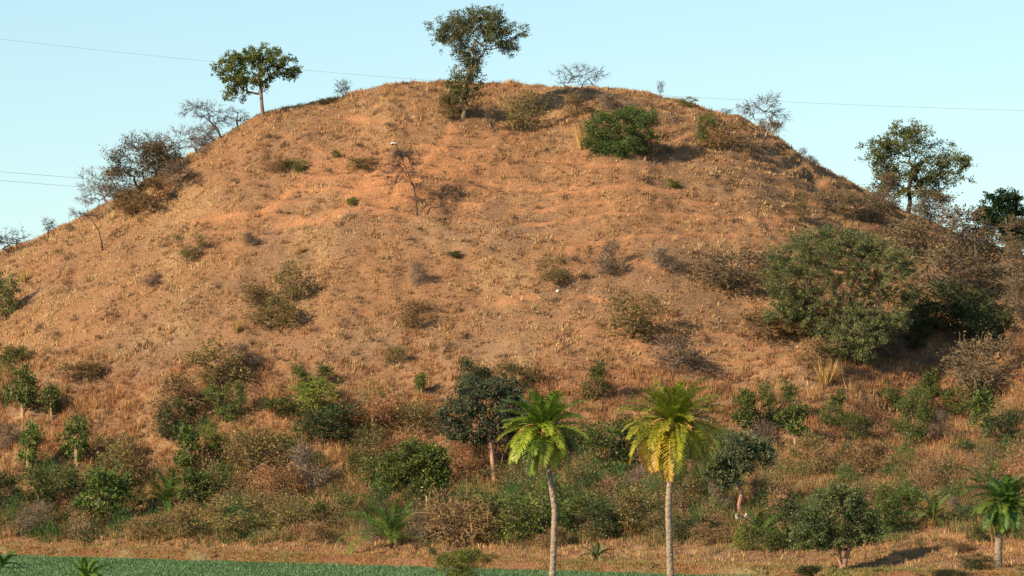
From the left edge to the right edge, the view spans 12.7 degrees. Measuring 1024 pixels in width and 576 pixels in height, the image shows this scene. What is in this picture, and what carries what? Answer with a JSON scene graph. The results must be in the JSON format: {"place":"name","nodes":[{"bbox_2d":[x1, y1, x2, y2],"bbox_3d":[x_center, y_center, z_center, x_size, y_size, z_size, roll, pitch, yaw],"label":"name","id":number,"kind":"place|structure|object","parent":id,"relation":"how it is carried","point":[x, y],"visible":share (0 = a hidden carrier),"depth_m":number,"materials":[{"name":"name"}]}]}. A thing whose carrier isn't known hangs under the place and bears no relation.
{"place":"outdoors","nodes":[
{"label":"outdoors","id":0,"kind":"place"},
{"bbox_2d":[0,551,820,575],"bbox_3d":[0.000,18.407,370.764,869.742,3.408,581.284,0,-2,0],"label":"field","id":1,"kind":"structure","parent":0,"point":[200,557],"depth_m":278.19,"materials":[{"name":"green plant"}]},
{"bbox_2d":[431,539,489,575],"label":"leafy shrub","id":2,"kind":"object","parent":1,"relation":"on","point":[461,556],"visible":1,"depth_m":252.50,"materials":[{"name":"green plant"}]},
{"bbox_2d":[496,389,595,575],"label":"palm tree","id":3,"kind":"object","parent":1,"relation":"on","point":[542,418],"visible":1,"depth_m":235.26,"materials":[{"name":"green plant"}]},
{"bbox_2d":[615,373,731,575],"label":"palm tree","id":4,"kind":"object","parent":1,"relation":"on","point":[675,405],"visible":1,"depth_m":235.24,"materials":[{"name":"green plant"}]},
{"bbox_2d":[0,532,1023,575],"bbox_3d":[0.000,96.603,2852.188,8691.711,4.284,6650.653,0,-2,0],"label":"ground","id":5,"kind":"structure","parent":0,"point":[715,570],"depth_m":269.76,"materials":[{"name":"plant"}]},
{"bbox_2d":[784,478,890,568],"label":"thorn tree","id":6,"kind":"object","parent":5,"relation":"on","point":[850,502],"visible":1,"depth_m":252.94,"materials":[{"name":"green plant"}]},
{"bbox_2d":[0,77,1023,570],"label":"hill","id":7,"kind":"structure","parent":0,"point":[370,192],"depth_m":334.18,"materials":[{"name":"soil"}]},
{"bbox_2d":[0,271,25,318],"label":"leafy shrub","id":8,"kind":"object","parent":7,"relation":"on","point":[10,304],"visible":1,"depth_m":341.55,"materials":[{"name":"green plant"}]},
{"bbox_2d":[1,362,40,417],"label":"sapling","id":9,"kind":"object","parent":7,"relation":"on","point":[24,391],"visible":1,"depth_m":325.65,"materials":[{"name":"green plant"}]},
{"bbox_2d":[4,498,55,536],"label":"dry shrub","id":10,"kind":"object","parent":7,"relation":"on","point":[32,519],"visible":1,"depth_m":308.36,"materials":[{"name":"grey plant"}]},
{"bbox_2d":[15,418,45,469],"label":"sapling","id":11,"kind":"object","parent":7,"relation":"on","point":[31,434],"visible":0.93,"depth_m":317.32,"materials":[{"name":"green plant"}]},
{"bbox_2d":[18,444,86,506],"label":"leafy shrub","id":12,"kind":"object","parent":7,"relation":"on","point":[65,479],"visible":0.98,"depth_m":313.59,"materials":[{"name":"green plant"}]},
{"bbox_2d":[55,415,98,467],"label":"sapling","id":13,"kind":"object","parent":7,"relation":"on","point":[80,442],"visible":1,"depth_m":317.70,"materials":[{"name":"green plant"}]},
{"bbox_2d":[68,456,134,526],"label":"sapling","id":14,"kind":"object","parent":7,"relation":"on","point":[102,499],"visible":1,"depth_m":308.37,"materials":[{"name":"green plant"}]},
{"bbox_2d":[75,168,136,211],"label":"thorn tree","id":15,"kind":"object","parent":7,"relation":"on","point":[103,185],"visible":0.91,"depth_m":351.16,"materials":[{"name":"grey plant"}]},
{"bbox_2d":[82,163,151,201],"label":"brush bush","id":16,"kind":"object","parent":7,"relation":"on","point":[111,177],"visible":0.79,"depth_m":350.91,"materials":[{"name":"brown plant"}]},
{"bbox_2d":[92,434,150,484],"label":"olive shrub","id":17,"kind":"object","parent":7,"relation":"on","point":[118,455],"visible":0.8,"depth_m":315.30,"materials":[{"name":"brown plant"}]},
{"bbox_2d":[109,173,171,213],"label":"dry shrub","id":18,"kind":"object","parent":7,"relation":"on","point":[155,184],"visible":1,"depth_m":346.47,"materials":[{"name":"brown plant"}]},
{"bbox_2d":[98,129,189,190],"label":"thorn tree","id":19,"kind":"object","parent":7,"relation":"on","point":[123,155],"visible":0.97,"depth_m":350.79,"materials":[{"name":"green plant"}]},
{"bbox_2d":[132,467,205,511],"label":"young palm","id":20,"kind":"object","parent":7,"relation":"on","point":[169,485],"visible":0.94,"depth_m":310.41,"materials":[{"name":"green plant"}]},
{"bbox_2d":[138,157,203,193],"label":"dry shrub","id":21,"kind":"object","parent":7,"relation":"on","point":[176,166],"visible":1,"depth_m":347.64,"materials":[{"name":"brown plant"}]},
{"bbox_2d":[146,395,197,444],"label":"leafy shrub","id":22,"kind":"object","parent":7,"relation":"on","point":[166,414],"visible":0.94,"depth_m":318.66,"materials":[{"name":"green plant"}]},
{"bbox_2d":[129,371,228,418],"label":"dry shrub","id":23,"kind":"object","parent":7,"relation":"on","point":[176,384],"visible":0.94,"depth_m":320.12,"materials":[{"name":"brown plant"}]},
{"bbox_2d":[158,494,206,541],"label":"olive shrub","id":24,"kind":"object","parent":7,"relation":"on","point":[186,522],"visible":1,"depth_m":298.04,"materials":[{"name":"brown plant"}]},
{"bbox_2d":[172,419,203,469],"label":"sapling","id":25,"kind":"object","parent":7,"relation":"on","point":[187,436],"visible":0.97,"depth_m":313.91,"materials":[{"name":"green plant"}]},
{"bbox_2d":[176,465,225,510],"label":"sapling","id":26,"kind":"object","parent":7,"relation":"on","point":[192,487],"visible":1,"depth_m":308.73,"materials":[{"name":"green plant"}]},
{"bbox_2d":[173,329,262,387],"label":"olive shrub","id":27,"kind":"object","parent":7,"relation":"on","point":[214,371],"visible":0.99,"depth_m":322.58,"materials":[{"name":"green plant"}]},
{"bbox_2d":[199,379,252,425],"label":"leafy shrub","id":28,"kind":"object","parent":7,"relation":"on","point":[223,412],"visible":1,"depth_m":319.18,"materials":[{"name":"green plant"}]},
{"bbox_2d":[190,491,279,538],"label":"olive shrub","id":29,"kind":"object","parent":7,"relation":"on","point":[255,502],"visible":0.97,"depth_m":296.72,"materials":[{"name":"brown plant"}]},
{"bbox_2d":[209,41,303,116],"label":"acacia tree","id":30,"kind":"object","parent":7,"relation":"on","point":[239,77],"visible":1,"depth_m":354.07,"materials":[{"name":"green plant"}]},
{"bbox_2d":[215,410,299,477],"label":"olive shrub","id":31,"kind":"object","parent":7,"relation":"on","point":[245,446],"visible":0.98,"depth_m":312.48,"materials":[{"name":"green plant"}]},
{"bbox_2d":[243,456,311,497],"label":"dry shrub","id":32,"kind":"object","parent":7,"relation":"on","point":[266,473],"visible":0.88,"depth_m":309.00,"materials":[{"name":"brown plant"}]},
{"bbox_2d":[239,288,321,329],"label":"olive shrub","id":33,"kind":"object","parent":7,"relation":"on","point":[286,307],"visible":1,"depth_m":328.03,"materials":[{"name":"green plant"}]},
{"bbox_2d":[268,257,316,302],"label":"olive shrub","id":34,"kind":"object","parent":7,"relation":"on","point":[290,285],"visible":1,"depth_m":330.50,"materials":[{"name":"brown plant"}]},
{"bbox_2d":[261,489,324,535],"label":"olive shrub","id":35,"kind":"object","parent":7,"relation":"on","point":[290,510],"visible":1,"depth_m":294.09,"materials":[{"name":"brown plant"}]},
{"bbox_2d":[274,428,344,491],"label":"dry shrub","id":36,"kind":"object","parent":7,"relation":"on","point":[317,478],"visible":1,"depth_m":309.29,"materials":[{"name":"grey plant"}]},
{"bbox_2d":[282,374,344,421],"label":"leafy shrub","id":37,"kind":"object","parent":7,"relation":"on","point":[305,396],"visible":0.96,"depth_m":317.91,"materials":[{"name":"green plant"}]},
{"bbox_2d":[286,394,370,445],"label":"leafy shrub","id":38,"kind":"object","parent":7,"relation":"on","point":[334,413],"visible":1,"depth_m":314.45,"materials":[{"name":"green plant"}]},
{"bbox_2d":[345,418,397,478],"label":"olive shrub","id":39,"kind":"object","parent":7,"relation":"on","point":[378,435],"visible":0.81,"depth_m":310.36,"materials":[{"name":"brown plant"}]},
{"bbox_2d":[341,385,421,431],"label":"dry shrub","id":40,"kind":"object","parent":7,"relation":"on","point":[389,401],"visible":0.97,"depth_m":315.23,"materials":[{"name":"brown plant"}]},
{"bbox_2d":[332,484,433,554],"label":"young palm","id":41,"kind":"object","parent":7,"relation":"on","point":[394,527],"visible":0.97,"depth_m":282.25,"materials":[{"name":"green plant"}]},
{"bbox_2d":[382,145,433,216],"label":"thorn tree","id":42,"kind":"object","parent":7,"relation":"on","point":[401,153],"visible":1,"depth_m":337.09,"materials":[{"name":"brown plant"}]},
{"bbox_2d":[370,433,457,507],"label":"broadleaf tree","id":43,"kind":"object","parent":7,"relation":"on","point":[432,460],"visible":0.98,"depth_m":296.70,"materials":[{"name":"green plant"}]},
{"bbox_2d":[390,390,438,435],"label":"olive shrub","id":44,"kind":"object","parent":7,"relation":"on","point":[411,408],"visible":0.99,"depth_m":314.39,"materials":[{"name":"brown plant"}]},
{"bbox_2d":[387,298,446,329],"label":"dry shrub","id":45,"kind":"object","parent":7,"relation":"on","point":[412,309],"visible":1,"depth_m":326.24,"materials":[{"name":"brown plant"}]},
{"bbox_2d":[390,468,526,549],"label":"dry shrub","id":46,"kind":"object","parent":7,"relation":"on","point":[437,516],"visible":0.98,"depth_m":280.09,"materials":[{"name":"brown plant"}]},
{"bbox_2d":[424,2,531,119],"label":"acacia tree","id":47,"kind":"object","parent":7,"relation":"on","point":[470,63],"visible":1,"depth_m":349.61,"materials":[{"name":"green plant"}]},
{"bbox_2d":[431,372,533,481],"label":"broadleaf tree","id":48,"kind":"object","parent":7,"relation":"on","point":[472,409],"visible":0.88,"depth_m":307.55,"materials":[{"name":"green plant"}]},
{"bbox_2d":[0,339,1023,571],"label":"tall grass","id":49,"kind":"structure","parent":7,"relation":"on","point":[631,370],"depth_m":316.15,"materials":[{"name":"brown plant"}]},
{"bbox_2d":[0,368,1023,543],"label":"thicket","id":50,"kind":"object","parent":7,"relation":"on","point":[371,493],"visible":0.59,"depth_m":297.96,"materials":[{"name":"green plant"}]},
{"bbox_2d":[0,369,1023,543],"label":"undergrowth","id":51,"kind":"object","parent":7,"relation":"on","point":[836,480],"visible":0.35,"depth_m":305.77,"materials":[{"name":"green plant"}]},
{"bbox_2d":[0,448,1023,548],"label":"weeds","id":52,"kind":"object","parent":7,"relation":"on","point":[641,538],"visible":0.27,"depth_m":291.05,"materials":[{"name":"green plant"}]},
{"bbox_2d":[489,354,546,389],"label":"olive shrub","id":53,"kind":"object","parent":7,"relation":"on","point":[511,368],"visible":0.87,"depth_m":317.76,"materials":[{"name":"brown plant"}]},
{"bbox_2d":[462,470,578,544],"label":"leafy shrub","id":54,"kind":"object","parent":7,"relation":"on","point":[518,523],"visible":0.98,"depth_m":278.46,"materials":[{"name":"green plant"}]},
{"bbox_2d":[491,85,551,132],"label":"olive shrub","id":55,"kind":"object","parent":7,"relation":"on","point":[515,118],"visible":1,"depth_m":348.80,"materials":[{"name":"brown plant"}]},
{"bbox_2d":[525,469,607,537],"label":"leafy shrub","id":56,"kind":"object","parent":7,"relation":"on","point":[557,488],"visible":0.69,"depth_m":280.58,"materials":[{"name":"green plant"}]},
{"bbox_2d":[578,358,613,401],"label":"leafy shrub","id":57,"kind":"object","parent":7,"relation":"on","point":[599,368],"visible":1,"depth_m":316.17,"materials":[{"name":"green plant"}]},
{"bbox_2d":[565,416,642,471],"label":"leafy shrub","id":58,"kind":"object","parent":7,"relation":"on","point":[601,441],"visible":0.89,"depth_m":306.51,"materials":[{"name":"green plant"}]},
{"bbox_2d":[570,488,640,542],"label":"leafy shrub","id":59,"kind":"object","parent":7,"relation":"on","point":[604,512],"visible":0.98,"depth_m":276.86,"materials":[{"name":"green plant"}]},
{"bbox_2d":[579,103,665,159],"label":"leafy shrub","id":60,"kind":"object","parent":7,"relation":"on","point":[635,119],"visible":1,"depth_m":343.34,"materials":[{"name":"green plant"}]},
{"bbox_2d":[607,476,665,533],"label":"olive shrub","id":61,"kind":"object","parent":7,"relation":"on","point":[628,497],"visible":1,"depth_m":276.10,"materials":[{"name":"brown plant"}]},
{"bbox_2d":[595,286,682,338],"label":"olive shrub","id":62,"kind":"object","parent":7,"relation":"on","point":[640,313],"visible":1,"depth_m":322.45,"materials":[{"name":"green plant"}]},
{"bbox_2d":[621,335,720,374],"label":"dry shrub","id":63,"kind":"object","parent":7,"relation":"on","point":[679,348],"visible":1,"depth_m":319.57,"materials":[{"name":"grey plant"}]},
{"bbox_2d":[677,243,773,291],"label":"brush bush","id":64,"kind":"object","parent":7,"relation":"on","point":[715,274],"visible":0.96,"depth_m":329.01,"materials":[{"name":"brown plant"}]},
{"bbox_2d":[690,117,763,150],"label":"dry shrub","id":65,"kind":"object","parent":7,"relation":"on","point":[719,139],"visible":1,"depth_m":347.31,"materials":[{"name":"brown plant"}]},
{"bbox_2d":[697,428,779,514],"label":"broadleaf tree","id":66,"kind":"object","parent":7,"relation":"on","point":[746,451],"visible":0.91,"depth_m":282.66,"materials":[{"name":"green plant"}]},
{"bbox_2d":[729,388,763,433],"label":"bush","id":67,"kind":"object","parent":7,"relation":"on","point":[747,413],"visible":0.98,"depth_m":312.58,"materials":[{"name":"green plant"}]},
{"bbox_2d":[732,89,792,136],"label":"thorn tree","id":68,"kind":"object","parent":7,"relation":"on","point":[748,106],"visible":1,"depth_m":353.52,"materials":[{"name":"grey plant"}]},
{"bbox_2d":[734,513,795,553],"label":"leafy shrub","id":69,"kind":"object","parent":7,"relation":"on","point":[770,533],"visible":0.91,"depth_m":263.59,"materials":[{"name":"green plant"}]},
{"bbox_2d":[754,376,800,429],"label":"leafy shrub","id":70,"kind":"object","parent":7,"relation":"on","point":[787,390],"visible":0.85,"depth_m":313.86,"materials":[{"name":"green plant"}]},
{"bbox_2d":[732,308,825,340],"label":"dry shrub","id":71,"kind":"object","parent":7,"relation":"on","point":[755,317],"visible":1,"depth_m":323.91,"materials":[{"name":"brown plant"}]},
{"bbox_2d":[773,396,812,447],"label":"sapling","id":72,"kind":"object","parent":7,"relation":"on","point":[791,412],"visible":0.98,"depth_m":309.79,"materials":[{"name":"green plant"}]},
{"bbox_2d":[765,494,835,548],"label":"leafy shrub","id":73,"kind":"object","parent":7,"relation":"on","point":[789,507],"visible":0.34,"depth_m":263.55,"materials":[{"name":"green plant"}]},
{"bbox_2d":[779,427,843,475],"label":"olive shrub","id":74,"kind":"object","parent":7,"relation":"on","point":[818,466],"visible":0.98,"depth_m":296.67,"materials":[{"name":"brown plant"}]},
{"bbox_2d":[786,333,844,368],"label":"dry shrub","id":75,"kind":"object","parent":7,"relation":"on","point":[815,344],"visible":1,"depth_m":320.56,"materials":[{"name":"brown plant"}]},
{"bbox_2d":[816,387,851,426],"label":"leafy shrub","id":76,"kind":"object","parent":7,"relation":"on","point":[825,417],"visible":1,"depth_m":313.52,"materials":[{"name":"green plant"}]},
{"bbox_2d":[806,182,862,212],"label":"brush bush","id":77,"kind":"object","parent":7,"relation":"on","point":[844,197],"visible":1,"depth_m":344.53,"materials":[{"name":"brown plant"}]},
{"bbox_2d":[756,222,922,363],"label":"mesquite tree","id":78,"kind":"object","parent":7,"relation":"on","point":[858,343],"visible":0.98,"depth_m":322.77,"materials":[{"name":"green plant"}]},
{"bbox_2d":[836,410,882,443],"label":"leafy shrub","id":79,"kind":"object","parent":7,"relation":"on","point":[855,432],"visible":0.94,"depth_m":311.86,"materials":[{"name":"green plant"}]},
{"bbox_2d":[838,434,897,474],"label":"dry shrub","id":80,"kind":"object","parent":7,"relation":"on","point":[876,449],"visible":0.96,"depth_m":293.54,"materials":[{"name":"brown plant"}]},
{"bbox_2d":[846,191,894,223],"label":"brush bush","id":81,"kind":"object","parent":7,"relation":"on","point":[876,212],"visible":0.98,"depth_m":346.11,"materials":[{"name":"brown plant"}]},
{"bbox_2d":[853,170,907,215],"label":"brush bush","id":82,"kind":"object","parent":7,"relation":"on","point":[891,183],"visible":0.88,"depth_m":349.50,"materials":[{"name":"brown plant"}]},
{"bbox_2d":[861,478,927,531],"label":"leafy shrub","id":83,"kind":"object","parent":7,"relation":"on","point":[909,496],"visible":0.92,"depth_m":265.86,"materials":[{"name":"green plant"}]},
{"bbox_2d":[884,305,938,351],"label":"leafy shrub","id":84,"kind":"object","parent":7,"relation":"on","point":[912,338],"visible":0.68,"depth_m":327.15,"materials":[{"name":"green plant"}]},
{"bbox_2d":[890,388,936,446],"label":"leafy shrub","id":85,"kind":"object","parent":7,"relation":"on","point":[916,430],"visible":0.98,"depth_m":307.85,"materials":[{"name":"green plant"}]},
{"bbox_2d":[879,201,949,260],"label":"brush bush","id":86,"kind":"object","parent":7,"relation":"on","point":[903,234],"visible":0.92,"depth_m":341.40,"materials":[{"name":"brown plant"}]},
{"bbox_2d":[855,117,977,212],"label":"acacia tree","id":87,"kind":"object","parent":7,"relation":"on","point":[887,143],"visible":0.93,"depth_m":355.46,"materials":[{"name":"green plant"}]},
{"bbox_2d":[893,285,971,332],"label":"leafy shrub","id":88,"kind":"object","parent":7,"relation":"on","point":[934,318],"visible":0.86,"depth_m":328.99,"materials":[{"name":"green plant"}]},
{"bbox_2d":[905,184,964,223],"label":"brush bush","id":89,"kind":"object","parent":7,"relation":"on","point":[925,209],"visible":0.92,"depth_m":354.03,"materials":[{"name":"brown plant"}]},
{"bbox_2d":[894,240,1001,298],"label":"brush bush","id":90,"kind":"object","parent":7,"relation":"on","point":[938,256],"visible":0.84,"depth_m":334.50,"materials":[{"name":"brown plant"}]},
{"bbox_2d":[935,379,982,415],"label":"leafy shrub","id":91,"kind":"object","parent":7,"relation":"on","point":[954,408],"visible":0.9,"depth_m":321.14,"materials":[{"name":"green plant"}]},
{"bbox_2d":[923,201,1011,258],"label":"brush bush","id":92,"kind":"object","parent":7,"relation":"on","point":[953,217],"visible":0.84,"depth_m":346.12,"materials":[{"name":"brown plant"}]},
{"bbox_2d":[919,276,1018,319],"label":"leafy shrub","id":93,"kind":"object","parent":7,"relation":"on","point":[950,288],"visible":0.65,"depth_m":331.87,"materials":[{"name":"green plant"}]},
{"bbox_2d":[931,327,1023,394],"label":"brush bush","id":94,"kind":"object","parent":7,"relation":"on","point":[981,368],"visible":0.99,"depth_m":322.46,"materials":[{"name":"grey plant"}]},
{"bbox_2d":[941,288,1019,349],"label":"leafy shrub","id":95,"kind":"object","parent":7,"relation":"on","point":[977,314],"visible":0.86,"depth_m":328.13,"materials":[{"name":"green plant"}]},
{"bbox_2d":[961,385,1003,439],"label":"sapling","id":96,"kind":"object","parent":7,"relation":"on","point":[979,399],"visible":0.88,"depth_m":305.75,"materials":[{"name":"green plant"}]},
{"bbox_2d":[946,246,1023,294],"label":"brush bush","id":97,"kind":"object","parent":7,"relation":"on","point":[994,270],"visible":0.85,"depth_m":336.53,"materials":[{"name":"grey plant"}]},
{"bbox_2d":[956,211,1023,265],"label":"brush bush","id":98,"kind":"object","parent":7,"relation":"on","point":[991,246],"visible":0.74,"depth_m":347.20,"materials":[{"name":"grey plant"}]},
{"bbox_2d":[968,186,1023,256],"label":"broadleaf tree","id":99,"kind":"object","parent":7,"relation":"on","point":[1011,200],"visible":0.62,"depth_m":354.76,"materials":[{"name":"green plant"}]},
{"bbox_2d":[970,472,1023,568],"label":"palm tree","id":100,"kind":"object","parent":7,"relation":"on","point":[1004,513],"visible":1,"depth_m":248.73,"materials":[{"name":"green plant"}]},
{"bbox_2d":[980,401,1023,445],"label":"leafy shrub","id":101,"kind":"object","parent":7,"relation":"on","point":[1012,421],"visible":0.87,"depth_m":303.26,"materials":[{"name":"green plant"}]},
{"bbox_2d":[985,269,1023,321],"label":"brush bush","id":102,"kind":"object","parent":7,"relation":"on","point":[1016,287],"visible":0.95,"depth_m":331.86,"materials":[{"name":"brown plant"}]},
{"bbox_2d":[0,0,1023,255],"label":"sky","id":103,"kind":"structure","parent":0,"point":[58,103],"materials":[{"name":"blue"}]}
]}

